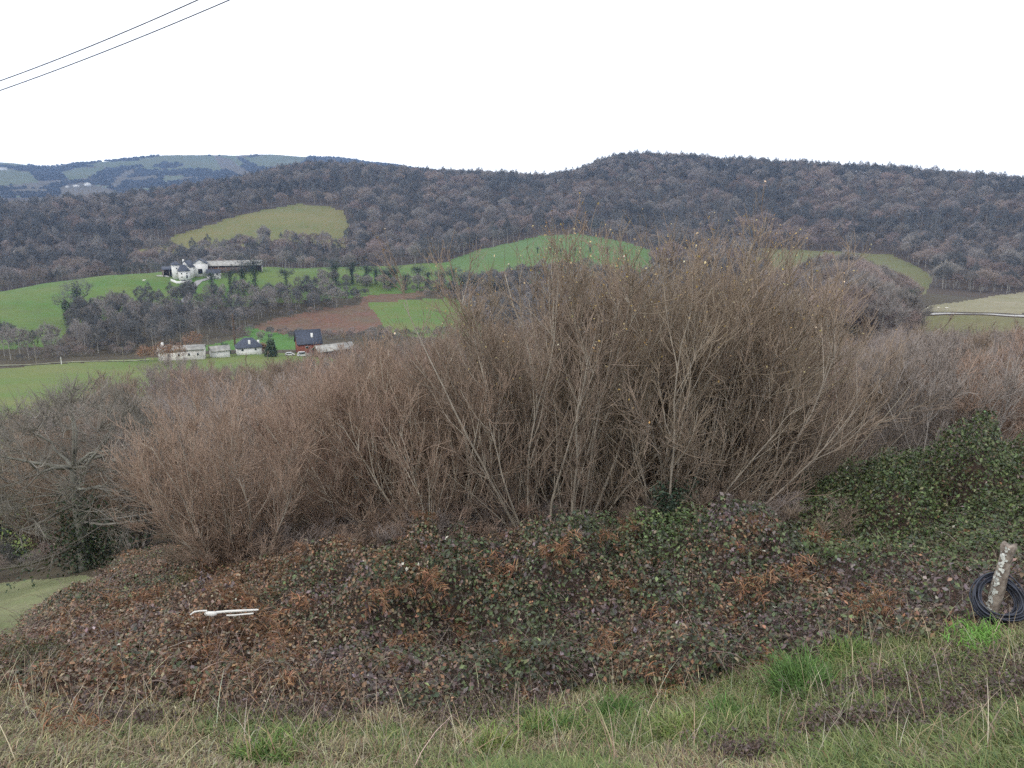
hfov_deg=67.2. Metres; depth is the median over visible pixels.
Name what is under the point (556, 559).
bracken clump
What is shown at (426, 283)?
bare tree
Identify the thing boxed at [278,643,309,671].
bracken clump
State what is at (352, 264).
ivy clad tree
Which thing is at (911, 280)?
bare tree
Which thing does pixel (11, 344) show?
hedge bush
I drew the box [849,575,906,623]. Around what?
bracken clump
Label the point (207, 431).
bare shrub
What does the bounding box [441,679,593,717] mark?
dead weeds
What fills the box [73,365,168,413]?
bare shrub
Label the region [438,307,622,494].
bare shrub
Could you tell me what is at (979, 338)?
bare shrub
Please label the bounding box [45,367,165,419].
bare shrub
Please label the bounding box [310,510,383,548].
bush
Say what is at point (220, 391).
bare shrub
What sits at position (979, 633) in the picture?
grass tuft
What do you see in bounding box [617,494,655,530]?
bush
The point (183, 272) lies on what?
farm house
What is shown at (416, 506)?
bush
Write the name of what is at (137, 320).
bare tree
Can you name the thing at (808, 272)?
bare tree
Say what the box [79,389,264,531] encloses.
bare shrub
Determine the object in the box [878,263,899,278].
bare tree
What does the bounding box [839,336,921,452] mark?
bare shrub
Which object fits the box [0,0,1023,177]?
sky
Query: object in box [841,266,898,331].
bare tree
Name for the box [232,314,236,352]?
brown poplar
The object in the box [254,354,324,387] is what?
bare shrub
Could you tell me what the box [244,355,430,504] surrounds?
bare shrub
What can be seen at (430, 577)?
bracken clump
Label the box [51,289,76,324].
ivy clad tree
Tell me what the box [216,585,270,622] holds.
bracken clump
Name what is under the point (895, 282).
bare tree
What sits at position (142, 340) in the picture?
hedge bush
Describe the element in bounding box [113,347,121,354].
hedge bush
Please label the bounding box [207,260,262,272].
long shed
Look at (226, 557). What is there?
bush
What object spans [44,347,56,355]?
hedge bush
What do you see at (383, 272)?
ivy clad tree
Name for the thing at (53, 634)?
bracken clump
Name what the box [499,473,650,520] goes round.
bush
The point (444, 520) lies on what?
bush
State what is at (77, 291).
ivy clad tree
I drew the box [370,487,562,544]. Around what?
bush
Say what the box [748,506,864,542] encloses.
bush
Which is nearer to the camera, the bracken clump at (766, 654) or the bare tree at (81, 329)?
the bracken clump at (766, 654)
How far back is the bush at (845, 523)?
14.92 m
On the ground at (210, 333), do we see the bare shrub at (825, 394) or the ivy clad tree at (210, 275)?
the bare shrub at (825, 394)
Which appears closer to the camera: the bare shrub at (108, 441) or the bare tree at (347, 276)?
the bare shrub at (108, 441)
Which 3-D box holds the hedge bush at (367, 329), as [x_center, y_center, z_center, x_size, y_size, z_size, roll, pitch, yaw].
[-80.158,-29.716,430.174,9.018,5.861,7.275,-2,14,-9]
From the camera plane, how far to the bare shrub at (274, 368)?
122.00 m
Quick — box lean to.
[161,266,171,276]
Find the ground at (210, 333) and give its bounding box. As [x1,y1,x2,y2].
[0,285,1023,767]
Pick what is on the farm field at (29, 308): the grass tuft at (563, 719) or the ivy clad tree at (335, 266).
the ivy clad tree at (335, 266)
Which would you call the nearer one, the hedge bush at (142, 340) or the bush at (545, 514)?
the bush at (545, 514)
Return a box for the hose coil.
[969,572,1023,623]
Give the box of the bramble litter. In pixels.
[0,451,1023,713]
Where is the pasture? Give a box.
[0,154,419,196]
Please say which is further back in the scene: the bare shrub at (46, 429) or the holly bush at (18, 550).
the bare shrub at (46, 429)
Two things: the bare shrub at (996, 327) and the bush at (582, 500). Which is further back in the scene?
the bare shrub at (996, 327)
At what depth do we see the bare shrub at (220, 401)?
53.56 m
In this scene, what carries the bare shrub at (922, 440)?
on the ground at (210, 333)
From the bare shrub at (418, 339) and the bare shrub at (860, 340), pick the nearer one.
the bare shrub at (860, 340)
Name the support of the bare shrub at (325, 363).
on the ground at (210, 333)
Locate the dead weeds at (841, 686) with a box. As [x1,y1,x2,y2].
[773,658,919,710]
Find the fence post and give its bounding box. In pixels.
[981,541,1016,627]
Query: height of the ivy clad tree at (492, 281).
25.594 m
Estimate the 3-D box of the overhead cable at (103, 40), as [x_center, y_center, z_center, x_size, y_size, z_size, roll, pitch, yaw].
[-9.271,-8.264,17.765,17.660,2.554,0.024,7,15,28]
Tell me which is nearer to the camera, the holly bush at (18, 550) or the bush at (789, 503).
the bush at (789, 503)
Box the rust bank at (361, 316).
[251,291,425,334]
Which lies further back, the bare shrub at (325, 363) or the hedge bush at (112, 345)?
the hedge bush at (112, 345)
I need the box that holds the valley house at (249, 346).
[234,337,262,354]
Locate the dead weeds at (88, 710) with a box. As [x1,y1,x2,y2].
[0,679,222,739]
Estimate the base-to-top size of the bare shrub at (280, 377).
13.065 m
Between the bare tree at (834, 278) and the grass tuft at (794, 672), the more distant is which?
the bare tree at (834, 278)
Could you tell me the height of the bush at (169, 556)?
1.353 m
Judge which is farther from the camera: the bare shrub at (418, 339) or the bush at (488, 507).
the bare shrub at (418, 339)
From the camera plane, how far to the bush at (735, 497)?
16.33 m
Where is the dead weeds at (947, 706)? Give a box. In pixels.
[857,676,1023,736]
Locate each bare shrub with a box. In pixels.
[0,373,154,557]
[0,401,107,559]
[0,405,64,507]
[1,393,65,474]
[1,408,128,535]
[7,405,62,446]
[9,390,90,496]
[40,397,122,521]
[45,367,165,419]
[63,383,177,411]
[64,390,222,548]
[69,379,304,531]
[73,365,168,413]
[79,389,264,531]
[83,384,195,418]
[92,361,345,583]
[100,369,310,537]
[124,365,233,398]
[134,350,208,399]
[136,385,198,404]
[136,385,204,404]
[141,386,211,411]
[143,359,216,399]
[144,366,275,402]
[167,369,306,505]
[179,383,287,417]
[180,364,238,391]
[181,376,272,406]
[184,365,227,385]
[210,322,431,532]
[220,360,264,384]
[222,326,401,513]
[224,365,286,390]
[234,355,410,518]
[236,352,301,397]
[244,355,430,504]
[249,364,454,496]
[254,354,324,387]
[254,371,308,396]
[261,352,304,380]
[271,300,545,544]
[284,354,346,380]
[299,345,372,377]
[303,316,555,508]
[321,337,372,361]
[330,349,423,370]
[357,341,466,372]
[366,192,749,537]
[392,332,450,350]
[393,337,456,365]
[402,282,621,509]
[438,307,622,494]
[447,210,872,520]
[492,210,874,517]
[495,319,537,339]
[516,342,655,513]
[522,315,563,337]
[568,181,916,523]
[592,222,960,506]
[604,310,856,507]
[734,302,926,488]
[790,336,936,476]
[814,326,865,439]
[821,345,896,467]
[829,333,884,354]
[831,327,889,358]
[833,339,930,454]
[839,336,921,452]
[845,327,1008,464]
[846,323,930,439]
[856,311,1023,476]
[856,329,1023,459]
[859,325,909,356]
[860,322,894,341]
[865,329,896,341]
[875,321,1023,442]
[877,329,951,368]
[886,325,911,338]
[897,320,974,338]
[904,311,1022,422]
[904,318,1021,437]
[934,315,1023,368]
[947,331,1019,350]
[972,321,1021,341]
[975,323,1020,346]
[987,320,1023,446]
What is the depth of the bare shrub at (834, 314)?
14.88 m
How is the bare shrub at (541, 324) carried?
on the ground at (210, 333)
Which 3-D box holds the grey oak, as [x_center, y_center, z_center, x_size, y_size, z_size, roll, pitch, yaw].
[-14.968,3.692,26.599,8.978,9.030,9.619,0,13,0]
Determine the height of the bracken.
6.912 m
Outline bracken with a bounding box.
[0,464,981,710]
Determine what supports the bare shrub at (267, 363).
on the ground at (210, 333)
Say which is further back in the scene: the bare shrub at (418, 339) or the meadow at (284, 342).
the meadow at (284, 342)
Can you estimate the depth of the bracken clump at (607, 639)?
10.15 m
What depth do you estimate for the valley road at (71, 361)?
314.48 m
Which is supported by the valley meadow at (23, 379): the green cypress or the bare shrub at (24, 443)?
the green cypress
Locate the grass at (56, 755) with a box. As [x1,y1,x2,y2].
[0,609,1023,767]
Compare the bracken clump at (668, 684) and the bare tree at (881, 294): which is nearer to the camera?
the bracken clump at (668, 684)
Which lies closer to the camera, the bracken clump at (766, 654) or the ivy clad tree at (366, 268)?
the bracken clump at (766, 654)
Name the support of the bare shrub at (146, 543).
on the ground at (210, 333)
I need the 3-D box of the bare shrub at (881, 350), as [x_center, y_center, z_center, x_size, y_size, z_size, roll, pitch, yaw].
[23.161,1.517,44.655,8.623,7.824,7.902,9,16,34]
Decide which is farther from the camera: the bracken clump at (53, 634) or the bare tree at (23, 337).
the bare tree at (23, 337)
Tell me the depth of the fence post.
8.77 m
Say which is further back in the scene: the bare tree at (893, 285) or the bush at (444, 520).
the bare tree at (893, 285)
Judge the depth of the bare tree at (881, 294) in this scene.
277.25 m
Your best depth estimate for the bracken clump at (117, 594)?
12.49 m
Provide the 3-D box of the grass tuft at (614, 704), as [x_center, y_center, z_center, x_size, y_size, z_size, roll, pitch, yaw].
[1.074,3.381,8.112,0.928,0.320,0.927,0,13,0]
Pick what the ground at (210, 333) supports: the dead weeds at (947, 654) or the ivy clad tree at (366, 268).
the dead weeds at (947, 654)
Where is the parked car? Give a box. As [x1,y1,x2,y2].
[297,351,306,355]
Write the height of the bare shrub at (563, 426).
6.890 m
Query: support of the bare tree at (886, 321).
on the ground at (210, 333)
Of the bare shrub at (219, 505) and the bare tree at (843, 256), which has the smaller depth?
the bare shrub at (219, 505)
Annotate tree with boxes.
[0,322,8,356]
[17,327,35,358]
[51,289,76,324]
[57,272,92,320]
[74,322,91,352]
[114,312,128,341]
[130,314,144,345]
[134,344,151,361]
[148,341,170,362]
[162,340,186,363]
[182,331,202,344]
[201,269,219,292]
[218,266,238,293]
[229,260,253,292]
[238,251,266,291]
[276,266,294,288]
[316,270,328,277]
[322,256,342,281]
[323,257,342,282]
[327,269,340,284]
[341,274,350,280]
[343,257,360,283]
[345,265,357,283]
[356,259,373,285]
[362,275,373,286]
[369,263,382,283]
[375,274,389,282]
[377,267,388,285]
[384,265,397,286]
[386,262,401,286]
[390,277,397,289]
[398,272,409,286]
[409,262,427,288]
[413,273,424,290]
[422,271,432,278]
[424,278,431,287]
[432,268,450,289]
[433,270,447,290]
[435,277,447,285]
[446,264,461,289]
[452,268,473,298]
[464,269,482,297]
[484,275,501,287]
[491,313,507,326]
[493,279,510,291]
[649,246,675,261]
[789,273,809,289]
[793,297,849,332]
[798,254,823,271]
[803,256,827,269]
[804,263,827,274]
[807,264,852,284]
[813,261,847,282]
[814,270,852,287]
[815,280,861,326]
[819,254,835,262]
[820,259,861,273]
[827,251,861,265]
[832,248,865,264]
[835,282,890,332]
[840,267,870,285]
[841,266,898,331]
[842,300,871,339]
[853,259,882,273]
[856,289,913,330]
[856,298,907,332]
[857,279,900,330]
[860,262,885,278]
[865,280,921,334]
[867,273,899,287]
[870,299,922,329]
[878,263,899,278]
[879,289,924,329]
[885,274,905,288]
[886,272,918,287]
[896,280,925,297]
[903,275,920,290]
[907,283,923,295]
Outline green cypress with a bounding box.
[263,335,277,356]
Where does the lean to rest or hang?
on the farm field at (29, 308)
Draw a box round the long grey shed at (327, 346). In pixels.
[311,341,355,356]
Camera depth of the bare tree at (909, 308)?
242.65 m
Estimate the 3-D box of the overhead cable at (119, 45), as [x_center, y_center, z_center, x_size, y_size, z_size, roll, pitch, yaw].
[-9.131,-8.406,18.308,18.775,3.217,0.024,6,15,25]
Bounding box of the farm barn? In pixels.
[192,258,207,276]
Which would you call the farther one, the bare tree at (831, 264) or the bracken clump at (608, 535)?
the bare tree at (831, 264)
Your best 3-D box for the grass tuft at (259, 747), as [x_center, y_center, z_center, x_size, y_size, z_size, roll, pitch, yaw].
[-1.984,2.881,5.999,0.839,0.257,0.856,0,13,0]
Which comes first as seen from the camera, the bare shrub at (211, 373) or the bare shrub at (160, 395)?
the bare shrub at (160, 395)
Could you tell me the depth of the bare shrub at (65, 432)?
60.67 m
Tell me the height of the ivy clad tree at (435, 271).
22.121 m
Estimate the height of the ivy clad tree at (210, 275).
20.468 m
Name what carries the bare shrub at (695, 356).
on the ground at (210, 333)
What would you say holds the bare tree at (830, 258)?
on the ground at (210, 333)
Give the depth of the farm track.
553.52 m
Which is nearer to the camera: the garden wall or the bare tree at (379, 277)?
the garden wall
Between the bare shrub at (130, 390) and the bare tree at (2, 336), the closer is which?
the bare shrub at (130, 390)
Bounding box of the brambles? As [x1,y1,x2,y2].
[0,407,1023,716]
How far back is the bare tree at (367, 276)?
592.45 m
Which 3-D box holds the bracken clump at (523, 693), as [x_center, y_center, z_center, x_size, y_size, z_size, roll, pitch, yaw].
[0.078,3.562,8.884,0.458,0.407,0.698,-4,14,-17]
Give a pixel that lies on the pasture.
(13, 177)
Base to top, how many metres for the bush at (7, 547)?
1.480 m
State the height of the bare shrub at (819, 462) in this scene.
7.864 m
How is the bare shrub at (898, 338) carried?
on the ground at (210, 333)
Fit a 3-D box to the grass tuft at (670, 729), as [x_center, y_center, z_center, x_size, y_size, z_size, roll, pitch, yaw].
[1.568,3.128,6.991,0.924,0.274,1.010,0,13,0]
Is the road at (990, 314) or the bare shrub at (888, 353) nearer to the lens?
the bare shrub at (888, 353)
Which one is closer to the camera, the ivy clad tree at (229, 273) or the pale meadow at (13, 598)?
the pale meadow at (13, 598)
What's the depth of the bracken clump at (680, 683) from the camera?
8.77 m
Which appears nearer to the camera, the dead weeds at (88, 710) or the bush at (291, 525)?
the dead weeds at (88, 710)
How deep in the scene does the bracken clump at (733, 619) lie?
10.38 m
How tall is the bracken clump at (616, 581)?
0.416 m
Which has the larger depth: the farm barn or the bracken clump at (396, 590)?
the farm barn
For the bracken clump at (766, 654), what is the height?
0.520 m
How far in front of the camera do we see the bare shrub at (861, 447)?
34.00 m
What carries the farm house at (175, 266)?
on the farm field at (29, 308)
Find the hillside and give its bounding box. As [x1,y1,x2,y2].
[0,154,1023,297]
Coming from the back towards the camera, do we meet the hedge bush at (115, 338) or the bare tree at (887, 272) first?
the bare tree at (887, 272)
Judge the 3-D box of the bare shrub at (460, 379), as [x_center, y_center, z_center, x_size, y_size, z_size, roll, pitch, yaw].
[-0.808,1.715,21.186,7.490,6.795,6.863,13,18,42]
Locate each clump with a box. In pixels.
[0,633,76,674]
[22,626,63,653]
[28,698,126,739]
[89,581,137,617]
[111,585,167,612]
[148,585,178,604]
[166,632,230,664]
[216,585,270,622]
[252,607,301,647]
[253,665,303,699]
[270,591,338,618]
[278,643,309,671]
[354,580,414,621]
[379,630,429,661]
[402,562,449,608]
[435,606,469,639]
[471,545,524,599]
[500,677,531,698]
[527,543,576,574]
[538,522,585,561]
[584,526,620,551]
[586,623,637,669]
[598,573,639,600]
[633,643,687,703]
[641,593,675,634]
[653,659,707,697]
[714,606,745,632]
[722,562,785,610]
[747,645,786,666]
[769,549,820,585]
[796,522,847,543]
[840,581,887,623]
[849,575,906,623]
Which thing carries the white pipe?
on the bracken
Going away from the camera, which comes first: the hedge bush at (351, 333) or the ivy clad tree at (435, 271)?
the hedge bush at (351, 333)
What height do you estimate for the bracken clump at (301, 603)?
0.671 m
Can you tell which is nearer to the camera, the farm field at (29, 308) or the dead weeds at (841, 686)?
the dead weeds at (841, 686)
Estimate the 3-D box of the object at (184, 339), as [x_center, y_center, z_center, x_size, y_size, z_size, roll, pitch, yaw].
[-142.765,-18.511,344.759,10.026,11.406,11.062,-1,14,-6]
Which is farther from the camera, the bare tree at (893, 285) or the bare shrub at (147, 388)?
the bare tree at (893, 285)
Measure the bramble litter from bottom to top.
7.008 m
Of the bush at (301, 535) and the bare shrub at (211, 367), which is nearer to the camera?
the bush at (301, 535)
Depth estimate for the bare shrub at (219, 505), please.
14.59 m
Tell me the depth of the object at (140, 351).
319.52 m
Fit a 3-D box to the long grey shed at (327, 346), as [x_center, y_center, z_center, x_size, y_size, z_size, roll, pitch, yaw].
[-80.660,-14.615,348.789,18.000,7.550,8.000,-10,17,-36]
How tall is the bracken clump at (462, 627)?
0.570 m
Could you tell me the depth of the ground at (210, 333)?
342.52 m
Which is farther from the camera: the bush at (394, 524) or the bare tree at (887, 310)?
the bare tree at (887, 310)
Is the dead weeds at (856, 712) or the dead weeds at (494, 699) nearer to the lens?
the dead weeds at (856, 712)
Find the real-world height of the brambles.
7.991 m
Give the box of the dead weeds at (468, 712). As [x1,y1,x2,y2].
[355,684,580,735]
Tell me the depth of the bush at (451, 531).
16.04 m
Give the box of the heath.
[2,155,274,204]
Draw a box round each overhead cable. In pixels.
[0,0,197,80]
[0,0,229,90]
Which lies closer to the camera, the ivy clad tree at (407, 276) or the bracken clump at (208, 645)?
the bracken clump at (208, 645)
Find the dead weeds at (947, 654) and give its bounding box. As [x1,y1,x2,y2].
[789,634,1023,706]
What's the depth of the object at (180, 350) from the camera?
313.87 m
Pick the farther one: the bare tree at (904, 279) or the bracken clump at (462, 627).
the bare tree at (904, 279)
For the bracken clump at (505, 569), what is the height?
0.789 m
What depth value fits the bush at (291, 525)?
16.12 m
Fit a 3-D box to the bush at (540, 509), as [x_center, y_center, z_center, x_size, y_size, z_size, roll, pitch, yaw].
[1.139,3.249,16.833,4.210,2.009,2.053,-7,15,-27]
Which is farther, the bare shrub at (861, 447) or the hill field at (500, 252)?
the hill field at (500, 252)
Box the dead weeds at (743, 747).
[663,724,813,765]
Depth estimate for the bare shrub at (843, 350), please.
70.19 m
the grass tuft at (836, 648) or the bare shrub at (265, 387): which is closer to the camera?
the grass tuft at (836, 648)
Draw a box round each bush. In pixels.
[0,479,63,558]
[0,543,21,560]
[0,553,10,571]
[0,554,25,573]
[2,339,19,348]
[17,550,45,569]
[31,541,54,563]
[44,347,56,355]
[51,545,76,564]
[56,346,67,356]
[60,343,73,352]
[65,336,77,342]
[74,343,88,356]
[108,344,117,350]
[109,336,119,345]
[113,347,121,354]
[118,342,129,350]
[135,338,144,345]
[159,530,244,570]
[166,490,325,576]
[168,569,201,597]
[189,510,347,563]
[208,499,341,557]
[224,514,375,572]
[268,501,390,568]
[294,492,365,548]
[308,487,477,548]
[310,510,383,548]
[316,493,459,566]
[345,331,354,339]
[360,492,483,550]
[362,475,570,553]
[366,326,375,332]
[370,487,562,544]
[378,477,480,553]
[380,503,494,543]
[442,482,554,534]
[460,484,599,542]
[468,484,623,536]
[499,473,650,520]
[521,482,642,541]
[566,490,632,520]
[585,458,765,543]
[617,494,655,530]
[624,482,832,514]
[625,494,737,536]
[633,477,728,537]
[648,475,700,535]
[722,484,840,531]
[738,486,854,543]
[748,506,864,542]
[772,481,869,538]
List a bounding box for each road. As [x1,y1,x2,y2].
[0,359,148,365]
[931,313,1023,316]
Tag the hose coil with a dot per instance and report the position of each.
(1012, 589)
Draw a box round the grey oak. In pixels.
[0,364,208,592]
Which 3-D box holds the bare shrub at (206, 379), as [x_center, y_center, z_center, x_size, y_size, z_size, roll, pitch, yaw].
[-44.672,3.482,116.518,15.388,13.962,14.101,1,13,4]
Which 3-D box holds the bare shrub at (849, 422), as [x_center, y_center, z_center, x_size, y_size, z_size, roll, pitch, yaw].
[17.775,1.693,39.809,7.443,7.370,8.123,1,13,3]
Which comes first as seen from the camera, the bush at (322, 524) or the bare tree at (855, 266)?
the bush at (322, 524)
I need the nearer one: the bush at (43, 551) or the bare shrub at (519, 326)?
the bush at (43, 551)
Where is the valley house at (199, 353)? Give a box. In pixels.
[156,342,205,360]
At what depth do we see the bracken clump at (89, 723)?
6.42 m
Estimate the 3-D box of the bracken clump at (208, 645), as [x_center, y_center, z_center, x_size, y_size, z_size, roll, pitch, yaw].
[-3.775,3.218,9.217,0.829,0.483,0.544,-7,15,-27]
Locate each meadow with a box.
[0,353,335,419]
[0,428,38,556]
[0,575,96,638]
[205,326,295,350]
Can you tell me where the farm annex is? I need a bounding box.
[206,269,221,278]
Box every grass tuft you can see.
[219,724,317,767]
[448,717,537,757]
[482,688,600,742]
[575,683,651,721]
[638,700,724,744]
[683,685,754,724]
[733,633,861,711]
[799,623,888,670]
[938,609,1019,658]
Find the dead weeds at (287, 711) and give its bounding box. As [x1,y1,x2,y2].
[156,686,423,736]
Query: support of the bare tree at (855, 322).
on the ground at (210, 333)
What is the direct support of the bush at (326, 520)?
on the ground at (210, 333)
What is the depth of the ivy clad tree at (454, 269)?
591.34 m
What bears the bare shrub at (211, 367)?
on the ground at (210, 333)
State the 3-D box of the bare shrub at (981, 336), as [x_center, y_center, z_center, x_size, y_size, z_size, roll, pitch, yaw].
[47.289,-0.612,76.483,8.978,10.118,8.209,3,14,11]
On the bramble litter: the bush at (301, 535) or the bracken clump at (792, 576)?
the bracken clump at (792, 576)
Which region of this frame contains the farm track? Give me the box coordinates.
[181,278,207,302]
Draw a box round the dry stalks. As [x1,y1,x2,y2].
[0,576,1023,766]
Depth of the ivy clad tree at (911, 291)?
401.61 m
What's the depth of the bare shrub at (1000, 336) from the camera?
51.60 m
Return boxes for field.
[0,261,459,348]
[128,203,349,255]
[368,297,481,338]
[451,233,651,283]
[757,248,931,294]
[905,315,1023,339]
[923,292,1023,313]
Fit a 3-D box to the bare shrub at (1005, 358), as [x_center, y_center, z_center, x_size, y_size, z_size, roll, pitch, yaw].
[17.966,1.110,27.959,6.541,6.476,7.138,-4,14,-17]
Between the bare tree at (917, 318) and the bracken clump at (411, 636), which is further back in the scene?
the bare tree at (917, 318)
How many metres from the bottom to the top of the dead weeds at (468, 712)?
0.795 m
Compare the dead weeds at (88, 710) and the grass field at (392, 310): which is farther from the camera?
the grass field at (392, 310)
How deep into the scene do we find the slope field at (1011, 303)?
439.35 m
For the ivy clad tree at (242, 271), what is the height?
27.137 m
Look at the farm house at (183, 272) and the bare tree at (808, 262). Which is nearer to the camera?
the bare tree at (808, 262)
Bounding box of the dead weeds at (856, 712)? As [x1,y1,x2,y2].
[749,688,958,740]
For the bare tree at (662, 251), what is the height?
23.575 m
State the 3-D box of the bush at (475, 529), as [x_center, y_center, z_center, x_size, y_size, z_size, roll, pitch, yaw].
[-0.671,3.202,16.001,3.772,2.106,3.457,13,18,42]
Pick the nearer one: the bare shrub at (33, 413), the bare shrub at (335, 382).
the bare shrub at (335, 382)
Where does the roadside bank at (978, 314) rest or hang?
on the ground at (210, 333)
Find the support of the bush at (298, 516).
on the ground at (210, 333)
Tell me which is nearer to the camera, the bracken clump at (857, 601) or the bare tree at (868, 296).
the bracken clump at (857, 601)
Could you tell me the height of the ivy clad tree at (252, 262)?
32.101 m
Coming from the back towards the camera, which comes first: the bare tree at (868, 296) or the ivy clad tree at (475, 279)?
the ivy clad tree at (475, 279)
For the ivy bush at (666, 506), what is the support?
on the ground at (210, 333)
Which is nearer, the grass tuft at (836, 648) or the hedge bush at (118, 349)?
the grass tuft at (836, 648)
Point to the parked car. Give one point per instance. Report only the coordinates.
(301, 353)
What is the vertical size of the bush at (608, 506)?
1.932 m
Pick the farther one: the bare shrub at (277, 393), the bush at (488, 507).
the bare shrub at (277, 393)
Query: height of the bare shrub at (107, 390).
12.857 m
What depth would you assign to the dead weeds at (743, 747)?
6.17 m
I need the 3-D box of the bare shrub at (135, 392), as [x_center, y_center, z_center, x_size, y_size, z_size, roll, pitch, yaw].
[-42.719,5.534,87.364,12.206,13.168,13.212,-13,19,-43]
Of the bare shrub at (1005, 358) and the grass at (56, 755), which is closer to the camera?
the grass at (56, 755)
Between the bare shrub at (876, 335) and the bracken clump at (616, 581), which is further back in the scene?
the bare shrub at (876, 335)
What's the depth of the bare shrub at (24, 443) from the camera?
73.78 m
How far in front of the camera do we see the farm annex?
566.29 m
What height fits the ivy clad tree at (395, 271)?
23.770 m
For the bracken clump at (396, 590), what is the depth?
10.64 m
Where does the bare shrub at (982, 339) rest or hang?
on the ground at (210, 333)
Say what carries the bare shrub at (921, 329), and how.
on the ground at (210, 333)
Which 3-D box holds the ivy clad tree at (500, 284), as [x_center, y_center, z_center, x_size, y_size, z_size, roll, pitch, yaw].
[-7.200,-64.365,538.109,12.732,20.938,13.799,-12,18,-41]
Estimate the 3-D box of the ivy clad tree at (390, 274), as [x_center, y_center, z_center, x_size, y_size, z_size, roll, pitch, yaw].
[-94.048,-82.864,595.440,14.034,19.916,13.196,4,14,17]
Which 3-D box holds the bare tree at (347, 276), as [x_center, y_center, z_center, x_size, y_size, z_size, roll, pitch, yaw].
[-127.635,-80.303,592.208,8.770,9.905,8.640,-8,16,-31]
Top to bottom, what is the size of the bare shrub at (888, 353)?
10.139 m
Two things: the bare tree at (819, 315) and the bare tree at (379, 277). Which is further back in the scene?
the bare tree at (379, 277)
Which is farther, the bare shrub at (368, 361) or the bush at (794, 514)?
the bare shrub at (368, 361)
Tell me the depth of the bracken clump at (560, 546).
11.54 m
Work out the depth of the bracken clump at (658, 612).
10.72 m
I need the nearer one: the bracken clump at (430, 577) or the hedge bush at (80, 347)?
the bracken clump at (430, 577)
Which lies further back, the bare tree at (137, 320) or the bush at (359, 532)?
the bare tree at (137, 320)
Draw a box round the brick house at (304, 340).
[294,329,322,353]
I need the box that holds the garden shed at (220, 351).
[209,345,230,357]
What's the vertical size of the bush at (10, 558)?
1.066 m
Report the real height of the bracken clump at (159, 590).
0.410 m
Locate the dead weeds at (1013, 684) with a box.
[914,659,1023,706]
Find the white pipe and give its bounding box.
[190,609,258,618]
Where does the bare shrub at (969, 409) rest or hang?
on the ground at (210, 333)
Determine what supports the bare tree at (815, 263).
on the ground at (210, 333)
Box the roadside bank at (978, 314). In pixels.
[929,314,1023,317]
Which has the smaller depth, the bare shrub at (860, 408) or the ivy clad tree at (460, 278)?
the bare shrub at (860, 408)
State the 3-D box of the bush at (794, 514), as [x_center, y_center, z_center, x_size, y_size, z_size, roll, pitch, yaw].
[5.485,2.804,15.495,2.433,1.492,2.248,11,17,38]
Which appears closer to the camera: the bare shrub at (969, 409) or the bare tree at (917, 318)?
the bare shrub at (969, 409)
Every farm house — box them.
[170,262,180,278]
[177,265,189,279]
[180,259,194,278]
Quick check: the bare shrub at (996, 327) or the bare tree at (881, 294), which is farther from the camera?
the bare tree at (881, 294)
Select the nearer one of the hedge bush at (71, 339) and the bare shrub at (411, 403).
the bare shrub at (411, 403)
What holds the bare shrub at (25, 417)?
on the ground at (210, 333)
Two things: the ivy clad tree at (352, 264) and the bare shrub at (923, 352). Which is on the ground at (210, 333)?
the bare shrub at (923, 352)
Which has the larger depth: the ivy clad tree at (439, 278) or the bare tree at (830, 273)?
the ivy clad tree at (439, 278)
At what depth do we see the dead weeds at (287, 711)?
7.83 m
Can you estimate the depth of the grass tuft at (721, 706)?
7.60 m
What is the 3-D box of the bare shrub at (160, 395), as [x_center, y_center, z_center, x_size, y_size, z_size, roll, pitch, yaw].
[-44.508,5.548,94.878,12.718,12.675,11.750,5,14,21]
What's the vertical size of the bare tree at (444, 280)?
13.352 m
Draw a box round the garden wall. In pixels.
[170,279,187,283]
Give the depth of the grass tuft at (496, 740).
6.78 m

